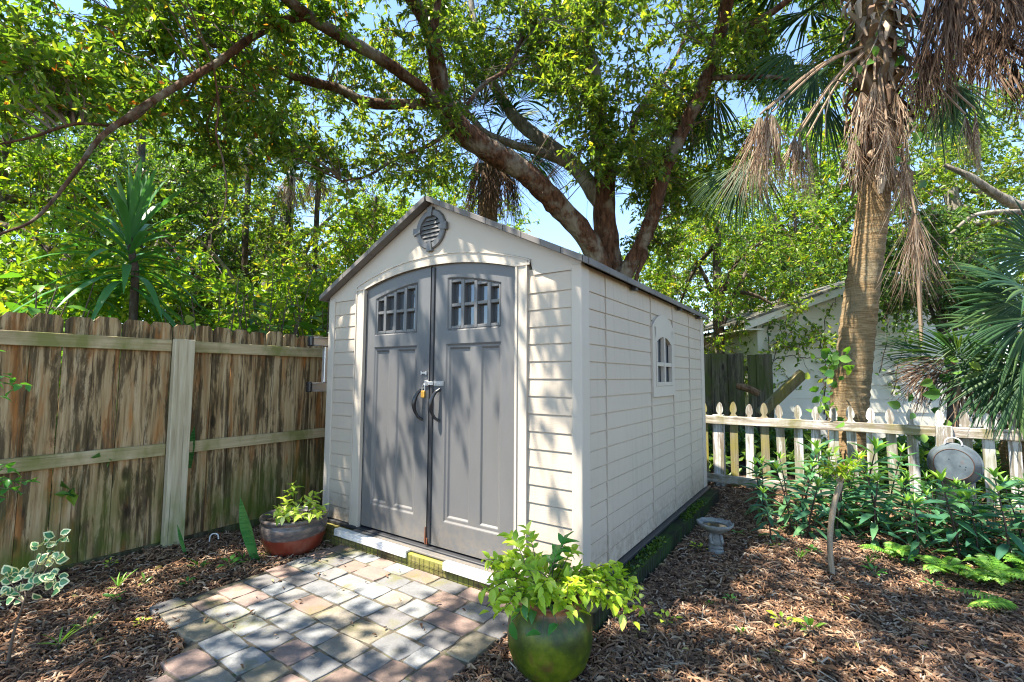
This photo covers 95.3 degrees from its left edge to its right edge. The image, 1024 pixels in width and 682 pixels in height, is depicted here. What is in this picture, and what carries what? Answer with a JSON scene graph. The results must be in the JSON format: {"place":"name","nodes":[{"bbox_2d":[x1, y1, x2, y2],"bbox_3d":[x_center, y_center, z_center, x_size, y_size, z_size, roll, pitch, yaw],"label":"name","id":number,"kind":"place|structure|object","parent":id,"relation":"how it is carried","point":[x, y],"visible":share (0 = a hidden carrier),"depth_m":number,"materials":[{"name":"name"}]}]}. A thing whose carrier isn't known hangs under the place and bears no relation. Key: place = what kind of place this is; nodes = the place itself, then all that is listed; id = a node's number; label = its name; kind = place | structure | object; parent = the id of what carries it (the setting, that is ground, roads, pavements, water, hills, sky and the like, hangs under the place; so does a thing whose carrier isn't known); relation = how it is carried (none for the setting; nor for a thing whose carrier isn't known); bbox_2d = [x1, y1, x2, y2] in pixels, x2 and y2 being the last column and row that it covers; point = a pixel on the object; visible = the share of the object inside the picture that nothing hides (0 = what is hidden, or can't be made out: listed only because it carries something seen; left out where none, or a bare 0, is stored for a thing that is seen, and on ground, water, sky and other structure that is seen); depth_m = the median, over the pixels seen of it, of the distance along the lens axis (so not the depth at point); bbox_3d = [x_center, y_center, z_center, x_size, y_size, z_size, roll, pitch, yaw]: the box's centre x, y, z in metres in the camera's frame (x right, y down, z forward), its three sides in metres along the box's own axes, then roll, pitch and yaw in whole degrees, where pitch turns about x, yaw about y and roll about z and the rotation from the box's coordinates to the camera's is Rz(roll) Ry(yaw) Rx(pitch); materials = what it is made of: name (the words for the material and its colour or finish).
{"place":"outdoors","nodes":[
{"label":"outdoors","id":0,"kind":"place"},
{"bbox_2d":[0,455,1023,681],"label":"ground","id":1,"kind":"structure","parent":0,"point":[743,472],"depth_m":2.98,"materials":[{"name":"brown plant"}]},
{"bbox_2d":[0,350,39,502],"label":"leafy shrub","id":2,"kind":"object","parent":1,"relation":"on","point":[6,482],"visible":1,"depth_m":2.30,"materials":[{"name":"green plant"}]},
{"bbox_2d":[0,529,70,667],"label":"variegated shrub","id":3,"kind":"object","parent":1,"relation":"on","point":[48,579],"visible":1,"depth_m":2.12,"materials":[{"name":"green plant"}]},
{"bbox_2d":[0,272,96,380],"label":"broad leaved shrub","id":4,"kind":"object","parent":1,"relation":"on","point":[11,275],"visible":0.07,"depth_m":3.77,"materials":[{"name":"green plant"}]},
{"bbox_2d":[0,270,121,514],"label":"broad leaved shrub","id":5,"kind":"object","parent":1,"relation":"on","point":[31,310],"visible":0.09,"depth_m":3.84,"materials":[{"name":"green plant"}]},
{"bbox_2d":[0,87,191,347],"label":"leafy tree","id":6,"kind":"object","parent":1,"relation":"on","point":[40,165],"visible":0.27,"depth_m":5.96,"materials":[{"name":"green plant"}]},
{"bbox_2d":[0,12,224,311],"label":"tall tree","id":7,"kind":"object","parent":1,"relation":"on","point":[132,136],"visible":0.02,"depth_m":12.22,"materials":[{"name":"green plant"}]},
{"bbox_2d":[9,155,223,326],"bbox_3d":[-3.614,-0.041,4.265,1.663,3.441,1.664,1,-4,-12],"label":"sword leaved plant","id":8,"kind":"object","parent":1,"relation":"on","point":[134,217],"visible":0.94,"depth_m":4.30,"materials":[{"name":"green plant"}]},
{"bbox_2d":[13,332,232,538],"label":"undergrowth","id":9,"kind":"object","parent":1,"relation":"on","point":[71,497],"depth_m":3.14,"materials":[{"name":"green plant"}]},
{"bbox_2d":[0,53,282,393],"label":"leafy tree","id":10,"kind":"object","parent":1,"relation":"on","point":[199,191],"visible":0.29,"depth_m":7.86,"materials":[{"name":"green plant"}]},
{"bbox_2d":[0,312,325,585],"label":"wooden fence","id":11,"kind":"object","parent":1,"relation":"on","point":[258,421],"visible":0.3,"depth_m":3.55,"materials":[{"name":"brown wood"}]},
{"bbox_2d":[0,193,339,376],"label":"thicket","id":12,"kind":"object","parent":1,"relation":"on","point":[20,292],"visible":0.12,"depth_m":5.04,"materials":[{"name":"green plant"}]},
{"bbox_2d":[69,131,327,321],"bbox_3d":[-7.057,-1.386,10.924,5.315,7.215,5.411,2,-5,-20],"label":"leafy tree","id":13,"kind":"object","parent":1,"relation":"on","point":[208,242],"visible":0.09,"depth_m":10.44,"materials":[{"name":"green plant"}]},
{"bbox_2d":[159,279,292,364],"bbox_3d":[-3.029,0.513,4.757,1.170,2.320,1.371,-3,-5,34],"label":"broad leaved shrub","id":14,"kind":"object","parent":1,"relation":"on","point":[220,285],"visible":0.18,"depth_m":4.68,"materials":[{"name":"green plant"}]},
{"bbox_2d":[126,185,350,342],"bbox_3d":[-4.318,-0.261,8.300,4.377,4.618,4.227,-3,-5,34],"label":"leafy tree","id":15,"kind":"object","parent":1,"relation":"on","point":[270,237],"visible":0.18,"depth_m":7.83,"materials":[{"name":"green plant"}]},
{"bbox_2d":[214,108,278,294],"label":"young palm","id":16,"kind":"object","parent":1,"relation":"on","point":[244,255],"visible":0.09,"depth_m":8.43,"materials":[{"name":"green plant"}]},
{"bbox_2d":[239,497,263,562],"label":"snake plant","id":17,"kind":"object","parent":1,"relation":"on","point":[246,530],"visible":0.93,"depth_m":3.31,"materials":[{"name":"green plant"}]},
{"bbox_2d":[223,279,316,335],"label":"broad leaved shrub","id":18,"kind":"object","parent":1,"relation":"on","point":[283,322],"visible":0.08,"depth_m":5.17,"materials":[{"name":"green plant"}]},
{"bbox_2d":[213,262,331,336],"bbox_3d":[-2.539,0.420,5.141,1.221,2.571,1.104,-1,-4,12],"label":"broad leaved shrub","id":19,"kind":"object","parent":1,"relation":"on","point":[259,317],"visible":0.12,"depth_m":5.15,"materials":[{"name":"green plant"}]},
{"bbox_2d":[158,68,415,313],"bbox_3d":[-6.272,-2.743,13.381,6.829,10.330,6.989,-3,-5,34],"label":"tall tree","id":20,"kind":"object","parent":1,"relation":"on","point":[303,183],"visible":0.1,"depth_m":13.10,"materials":[{"name":"green plant"}]},
{"bbox_2d":[244,137,333,280],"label":"young palm","id":21,"kind":"object","parent":1,"relation":"on","point":[290,195],"visible":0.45,"depth_m":8.80,"materials":[{"name":"green plant"}]},
{"bbox_2d":[259,505,328,557],"bbox_3d":[-1.667,1.456,3.569,0.488,0.270,0.484,-3,-5,34],"label":"glazed bowl","id":22,"kind":"object","parent":1,"relation":"on","point":[300,536],"visible":0.7,"depth_m":3.39,"materials":[{"name":"ceramic"}]},
{"bbox_2d":[265,481,326,525],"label":"potted plant","id":23,"kind":"object","parent":22,"relation":"on","point":[281,517],"visible":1,"depth_m":3.42,"materials":[{"name":"green plant"}]},
{"bbox_2d":[259,269,330,337],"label":"broad leaved shrub","id":24,"kind":"object","parent":1,"relation":"on","point":[317,312],"visible":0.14,"depth_m":5.58,"materials":[{"name":"green plant"}]},
{"bbox_2d":[298,151,359,324],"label":"young palm","id":25,"kind":"object","parent":1,"relation":"on","point":[317,198],"visible":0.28,"depth_m":9.28,"materials":[{"name":"green plant"}]},
{"bbox_2d":[255,196,404,335],"bbox_3d":[-2.400,-0.283,8.425,3.791,4.899,3.843,1,-4,-9],"label":"leafy tree","id":26,"kind":"object","parent":1,"relation":"on","point":[346,256],"visible":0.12,"depth_m":7.48,"materials":[{"name":"green plant"}]},
{"bbox_2d":[318,103,366,232],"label":"climbing vine","id":27,"kind":"object","parent":26,"relation":"attached to","point":[342,214],"visible":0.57,"depth_m":7.11,"materials":[{"name":"green plant"}]},
{"bbox_2d":[149,545,511,681],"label":"paver patio","id":28,"kind":"structure","parent":1,"relation":"on","point":[258,663],"depth_m":2.43,"materials":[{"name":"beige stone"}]},
{"bbox_2d":[310,168,540,273],"bbox_3d":[-2.321,-1.286,12.501,6.438,7.310,5.626,-3,-5,34],"label":"leafy tree","id":29,"kind":"object","parent":1,"relation":"on","point":[436,194],"visible":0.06,"depth_m":11.80,"materials":[{"name":"green plant"}]},
{"bbox_2d":[0,0,857,280],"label":"spreading tree","id":30,"kind":"object","parent":1,"relation":"on","point":[45,75],"visible":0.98,"depth_m":6.04,"materials":[{"name":"green plant"}]},
{"bbox_2d":[416,72,573,229],"bbox_3d":[-0.354,-1.281,8.437,2.990,6.699,2.953,3,-5,-32],"label":"cabbage palm","id":31,"kind":"object","parent":1,"relation":"on","point":[489,204],"visible":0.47,"depth_m":8.16,"materials":[{"name":"green plant"}]},
{"bbox_2d":[322,489,718,632],"bbox_3d":[0.300,1.601,4.431,2.571,0.196,3.239,-3,-5,34],"label":"timber base","id":32,"kind":"object","parent":1,"relation":"on","point":[651,556],"visible":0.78,"depth_m":3.24,"materials":[{"name":"grey wood"}]},
{"bbox_2d":[319,196,710,576],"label":"garden shed","id":33,"kind":"structure","parent":32,"relation":"on","point":[565,390],"depth_m":3.24,"materials":[{"name":"beige plastic"}]},
{"bbox_2d":[306,336,327,391],"bbox_3d":[-0.870,0.300,5.340,0.325,0.505,3.000,-3,-5,34],"label":"hanging ladder","id":34,"kind":"object","parent":33,"relation":"attached to","point":[315,341],"visible":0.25,"depth_m":4.25,"materials":[{"name":"silver metal"}]},
{"bbox_2d":[361,267,431,542],"bbox_3d":[-0.891,0.445,3.530,0.706,1.965,0.131,-3,-5,34],"label":"door","id":35,"kind":"structure","parent":33,"relation":"in","point":[398,336],"depth_m":3.53,"materials":[{"name":"grey plastic"}]},
{"bbox_2d":[424,263,514,566],"bbox_3d":[-0.302,0.418,3.128,0.794,1.965,0.131,-3,-5,34],"label":"door","id":36,"kind":"structure","parent":33,"relation":"in","point":[471,402],"depth_m":3.12,"materials":[{"name":"grey plastic"}]},
{"bbox_2d":[650,315,675,396],"bbox_3d":[1.266,0.124,3.961,0.068,0.680,0.609,-3,-5,34],"label":"window","id":37,"kind":"structure","parent":33,"relation":"in","point":[663,358],"depth_m":3.93,"materials":[{"name":"beige plastic"}]},
{"bbox_2d":[507,581,592,681],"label":"glazed jar","id":38,"kind":"object","parent":1,"relation":"on","point":[561,652],"visible":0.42,"depth_m":1.99,"materials":[{"name":"green ceramic"}]},
{"bbox_2d":[478,520,644,639],"bbox_3d":[0.214,1.098,2.114,0.730,0.438,0.655,-1,-5,21],"label":"potted plant","id":39,"kind":"object","parent":38,"relation":"in","point":[539,589],"visible":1,"depth_m":2.06,"materials":[{"name":"green plant"}]},
{"bbox_2d":[579,246,704,312],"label":"leafy tree","id":40,"kind":"object","parent":1,"relation":"on","point":[679,292],"visible":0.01,"depth_m":11.93,"materials":[{"name":"green plant"}]},
{"bbox_2d":[696,517,733,556],"bbox_3d":[1.531,1.495,3.521,0.262,0.259,0.264,-3,-5,34],"label":"bird bath","id":41,"kind":"object","parent":1,"relation":"on","point":[714,527],"visible":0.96,"depth_m":3.49,"materials":[{"name":"grey stone"}]},
{"bbox_2d":[623,149,852,393],"bbox_3d":[4.563,-1.104,10.391,5.027,6.718,4.174,-3,-5,34],"label":"leafy tree","id":42,"kind":"object","parent":1,"relation":"on","point":[718,292],"visible":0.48,"depth_m":9.43,"materials":[{"name":"green plant"}]},
{"bbox_2d":[704,353,774,455],"bbox_3d":[3.446,1.081,7.984,2.030,1.750,0.071,0,-4,0],"label":"board fence","id":43,"kind":"object","parent":1,"relation":"on","point":[724,374],"visible":0.35,"depth_m":7.99,"materials":[{"name":"brown wood"}]},
{"bbox_2d":[737,456,777,524],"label":"lance leaved plant","id":44,"kind":"object","parent":1,"relation":"on","point":[759,493],"visible":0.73,"depth_m":4.31,"materials":[{"name":"green plant"}]},
{"bbox_2d":[745,456,781,509],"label":"lance leaved plant","id":45,"kind":"object","parent":1,"relation":"on","point":[762,473],"visible":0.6,"depth_m":4.79,"materials":[{"name":"green plant"}]},
{"bbox_2d":[748,485,786,543],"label":"lance leaved plant","id":46,"kind":"object","parent":1,"relation":"on","point":[768,511],"visible":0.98,"depth_m":3.75,"materials":[{"name":"green plant"}]},
{"bbox_2d":[755,369,804,415],"bbox_3d":[3.921,0.769,6.800,0.687,0.721,0.135,-2,-5,25],"label":"leaning post","id":47,"kind":"object","parent":1,"relation":"on","point":[785,389],"visible":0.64,"depth_m":6.75,"materials":[{"name":"brown wood"}]},
{"bbox_2d":[760,459,804,537],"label":"lance leaved plant","id":48,"kind":"object","parent":1,"relation":"on","point":[778,467],"visible":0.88,"depth_m":4.05,"materials":[{"name":"green plant"}]},
{"bbox_2d":[766,451,801,505],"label":"lance leaved plant","id":49,"kind":"object","parent":1,"relation":"on","point":[779,455],"visible":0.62,"depth_m":4.86,"materials":[{"name":"green plant"}]},
{"bbox_2d":[711,195,897,326],"bbox_3d":[9.060,-1.053,14.703,5.431,7.308,5.078,-3,-5,34],"label":"leafy tree","id":50,"kind":"object","parent":1,"relation":"on","point":[800,267],"visible":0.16,"depth_m":13.93,"materials":[{"name":"green plant"}]},
{"bbox_2d":[782,457,826,527],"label":"lance leaved plant","id":51,"kind":"object","parent":1,"relation":"on","point":[805,486],"visible":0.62,"depth_m":4.26,"materials":[{"name":"green plant"}]},
{"bbox_2d":[780,439,835,524],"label":"lance leaved plant","id":52,"kind":"object","parent":1,"relation":"on","point":[814,454],"visible":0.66,"depth_m":4.30,"materials":[{"name":"green plant"}]},
{"bbox_2d":[788,476,841,541],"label":"lance leaved plant","id":53,"kind":"object","parent":1,"relation":"on","point":[800,528],"visible":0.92,"depth_m":3.85,"materials":[{"name":"green plant"}]},
{"bbox_2d":[809,446,867,576],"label":"sapling","id":54,"kind":"object","parent":1,"relation":"on","point":[841,471],"visible":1,"depth_m":3.14,"materials":[{"name":"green plant"}]},
{"bbox_2d":[812,461,864,539],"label":"lance leaved plant","id":55,"kind":"object","parent":1,"relation":"on","point":[848,525],"visible":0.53,"depth_m":3.98,"materials":[{"name":"green plant"}]},
{"bbox_2d":[656,69,1023,328],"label":"tall tree","id":56,"kind":"object","parent":1,"relation":"on","point":[832,198],"visible":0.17,"depth_m":14.90,"materials":[{"name":"green plant"}]},
{"bbox_2d":[662,0,1023,489],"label":"cabbage palm","id":57,"kind":"object","parent":1,"relation":"on","point":[880,122],"visible":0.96,"depth_m":5.38,"materials":[{"name":"brown plant"}]},
{"bbox_2d":[809,294,842,420],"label":"vine","id":58,"kind":"object","parent":57,"relation":"attached to","point":[820,327],"visible":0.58,"depth_m":9.05,"materials":[{"name":"green plant"}]},
{"bbox_2d":[803,0,892,142],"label":"vine","id":59,"kind":"object","parent":57,"relation":"attached to","point":[874,51],"visible":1,"depth_m":5.15,"materials":[{"name":"brown plant"}]},
{"bbox_2d":[894,14,942,187],"bbox_3d":[4.409,-2.639,5.073,0.448,1.858,0.352,1,-4,-9],"label":"vine","id":60,"kind":"object","parent":57,"relation":"attached to","point":[916,138],"visible":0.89,"depth_m":5.12,"materials":[{"name":"green plant"}]},
{"bbox_2d":[819,470,869,535],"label":"lance leaved plant","id":61,"kind":"object","parent":1,"relation":"on","point":[840,506],"visible":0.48,"depth_m":4.02,"materials":[{"name":"green plant"}]},
{"bbox_2d":[703,271,1022,445],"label":"neighbour house","id":62,"kind":"structure","parent":1,"relation":"on","point":[805,396],"depth_m":9.15,"materials":[{"name":"paint"}]},
{"bbox_2d":[917,328,975,359],"bbox_3d":[8.573,0.059,9.138,1.215,0.622,0.066,0,-4,0],"label":"window","id":63,"kind":"structure","parent":62,"relation":"in","point":[924,331],"depth_m":9.15,"materials":[{"name":"grey glass"}]},
{"bbox_2d":[705,402,1023,518],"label":"picket fence","id":64,"kind":"object","parent":1,"relation":"on","point":[941,433],"visible":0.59,"depth_m":5.12,"materials":[{"name":"white wood"}]},
{"bbox_2d":[805,346,854,427],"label":"vine","id":65,"kind":"object","parent":64,"relation":"attached to","point":[834,357],"visible":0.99,"depth_m":5.24,"materials":[{"name":"green plant"}]},
{"bbox_2d":[887,336,983,442],"bbox_3d":[4.455,0.486,4.820,0.798,1.107,0.584,2,-5,-18],"label":"vine","id":66,"kind":"object","parent":64,"relation":"attached to","point":[933,392],"visible":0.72,"depth_m":4.87,"materials":[{"name":"green plant"}]},
{"bbox_2d":[927,437,984,485],"bbox_3d":[4.274,1.170,4.517,0.165,0.465,0.412,4,-6,-43],"label":"tin tub","id":67,"kind":"object","parent":64,"relation":"hanging from","point":[961,462],"visible":0.89,"depth_m":4.47,"materials":[{"name":"grey metal"}]},
{"bbox_2d":[708,425,1023,504],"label":"undergrowth","id":68,"kind":"object","parent":1,"relation":"on","point":[926,447],"visible":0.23,"depth_m":6.43,"materials":[{"name":"green plant"}]},
{"bbox_2d":[835,436,908,528],"bbox_3d":[3.155,1.263,4.125,0.550,0.889,0.548,0,-3,16],"label":"lance leaved plant","id":69,"kind":"object","parent":1,"relation":"on","point":[877,444],"visible":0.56,"depth_m":4.08,"materials":[{"name":"green plant"}]},
{"bbox_2d":[848,450,896,535],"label":"lance leaved plant","id":70,"kind":"object","parent":1,"relation":"on","point":[886,526],"visible":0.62,"depth_m":3.97,"materials":[{"name":"green plant"}]},
{"bbox_2d":[844,469,907,554],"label":"lance leaved plant","id":71,"kind":"object","parent":1,"relation":"on","point":[873,525],"visible":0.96,"depth_m":3.70,"materials":[{"name":"green plant"}]},
{"bbox_2d":[858,541,917,557],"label":"fern","id":72,"kind":"object","parent":1,"relation":"on","point":[894,549],"visible":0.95,"depth_m":3.45,"materials":[{"name":"green plant"}]},
{"bbox_2d":[867,441,921,519],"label":"lance leaved plant","id":73,"kind":"object","parent":1,"relation":"on","point":[901,449],"visible":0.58,"depth_m":4.35,"materials":[{"name":"green plant"}]},
{"bbox_2d":[880,470,931,532],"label":"lance leaved plant","id":74,"kind":"object","parent":1,"relation":"on","point":[906,474],"visible":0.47,"depth_m":4.05,"materials":[{"name":"green plant"}]},
{"bbox_2d":[789,46,1023,338],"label":"tall tree","id":75,"kind":"object","parent":1,"relation":"on","point":[1013,173],"visible":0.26,"depth_m":13.11,"materials":[{"name":"green plant"}]},
{"bbox_2d":[883,475,929,545],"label":"lance leaved plant","id":76,"kind":"object","parent":1,"relation":"on","point":[908,537],"visible":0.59,"depth_m":3.83,"materials":[{"name":"green plant"}]},
{"bbox_2d":[892,492,932,547],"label":"lance leaved plant","id":77,"kind":"object","parent":1,"relation":"on","point":[907,497],"visible":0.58,"depth_m":3.74,"materials":[{"name":"green plant"}]},
{"bbox_2d":[889,492,946,565],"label":"lance leaved plant","id":78,"kind":"object","parent":1,"relation":"on","point":[921,535],"visible":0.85,"depth_m":3.42,"materials":[{"name":"green plant"}]},
{"bbox_2d":[896,470,942,539],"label":"lance leaved plant","id":79,"kind":"object","parent":1,"relation":"on","point":[923,484],"visible":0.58,"depth_m":3.86,"materials":[{"name":"green plant"}]},
{"bbox_2d":[829,202,1023,426],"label":"leafy tree","id":80,"kind":"object","parent":1,"relation":"on","point":[940,307],"visible":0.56,"depth_m":7.59,"materials":[{"name":"green plant"}]},
{"bbox_2d":[904,487,955,549],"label":"lance leaved plant","id":81,"kind":"object","parent":1,"relation":"on","point":[934,511],"visible":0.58,"depth_m":3.68,"materials":[{"name":"green plant"}]},
{"bbox_2d":[912,472,956,539],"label":"lance leaved plant","id":82,"kind":"object","parent":1,"relation":"on","point":[935,505],"visible":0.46,"depth_m":3.83,"materials":[{"name":"green plant"}]},
{"bbox_2d":[917,554,974,573],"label":"fern","id":83,"kind":"object","parent":1,"relation":"on","point":[934,565],"visible":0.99,"depth_m":3.16,"materials":[{"name":"green plant"}]},
{"bbox_2d":[875,196,1023,504],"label":"fan palm","id":84,"kind":"object","parent":1,"relation":"on","point":[997,391],"visible":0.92,"depth_m":4.64,"materials":[{"name":"green plant"}]},
{"bbox_2d":[921,467,990,562],"bbox_3d":[3.241,1.293,3.446,0.466,0.728,0.420,3,-5,-29],"label":"lance leaved plant","id":85,"kind":"object","parent":1,"relation":"on","point":[951,534],"visible":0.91,"depth_m":3.43,"materials":[{"name":"green plant"}]},
{"bbox_2d":[931,486,991,557],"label":"lance leaved plant","id":86,"kind":"object","parent":1,"relation":"on","point":[960,496],"visible":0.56,"depth_m":3.52,"materials":[{"name":"green plant"}]},
{"bbox_2d":[938,564,1008,582],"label":"fern","id":87,"kind":"object","parent":1,"relation":"on","point":[977,577],"visible":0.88,"depth_m":3.01,"materials":[{"name":"green plant"}]},
{"bbox_2d":[947,489,1001,562],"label":"lance leaved plant","id":88,"kind":"object","parent":1,"relation":"on","point":[968,495],"visible":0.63,"depth_m":3.39,"materials":[{"name":"green plant"}]},
{"bbox_2d":[947,481,1001,545],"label":"lance leaved plant","id":89,"kind":"object","parent":1,"relation":"on","point":[965,486],"visible":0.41,"depth_m":3.67,"materials":[{"name":"green plant"}]},
{"bbox_2d":[927,163,1023,242],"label":"bare tree","id":90,"kind":"object","parent":1,"relation":"on","point":[1001,198],"visible":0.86,"depth_m":7.54,"materials":[{"name":"grey plant"}]},
{"bbox_2d":[948,588,1018,609],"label":"fern","id":91,"kind":"object","parent":1,"relation":"on","point":[994,599],"visible":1,"depth_m":2.70,"materials":[{"name":"green plant"}]},
{"bbox_2d":[967,504,1009,556],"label":"lance leaved plant","id":92,"kind":"object","parent":1,"relation":"on","point":[981,511],"visible":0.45,"depth_m":3.46,"materials":[{"name":"green plant"}]},
{"bbox_2d":[962,553,1023,585],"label":"fern","id":93,"kind":"object","parent":1,"relation":"on","point":[984,562],"visible":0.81,"depth_m":3.10,"materials":[{"name":"green plant"}]},
{"bbox_2d":[965,466,1023,567],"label":"lance leaved plant","id":94,"kind":"object","parent":1,"relation":"on","point":[1002,549],"visible":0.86,"depth_m":3.29,"materials":[{"name":"green plant"}]},
{"bbox_2d":[989,475,1023,553],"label":"lance leaved plant","id":95,"kind":"object","parent":1,"relation":"on","point":[999,482],"visible":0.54,"depth_m":3.53,"materials":[{"name":"green plant"}]},
{"bbox_2d":[1002,552,1023,572],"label":"fern","id":96,"kind":"object","parent":1,"relation":"on","point":[1015,559],"visible":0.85,"depth_m":3.09,"materials":[{"name":"green plant"}]},
{"bbox_2d":[1,0,1023,358],"label":"sky","id":97,"kind":"structure","parent":0,"point":[549,229],"materials":[{"name":"blue"}]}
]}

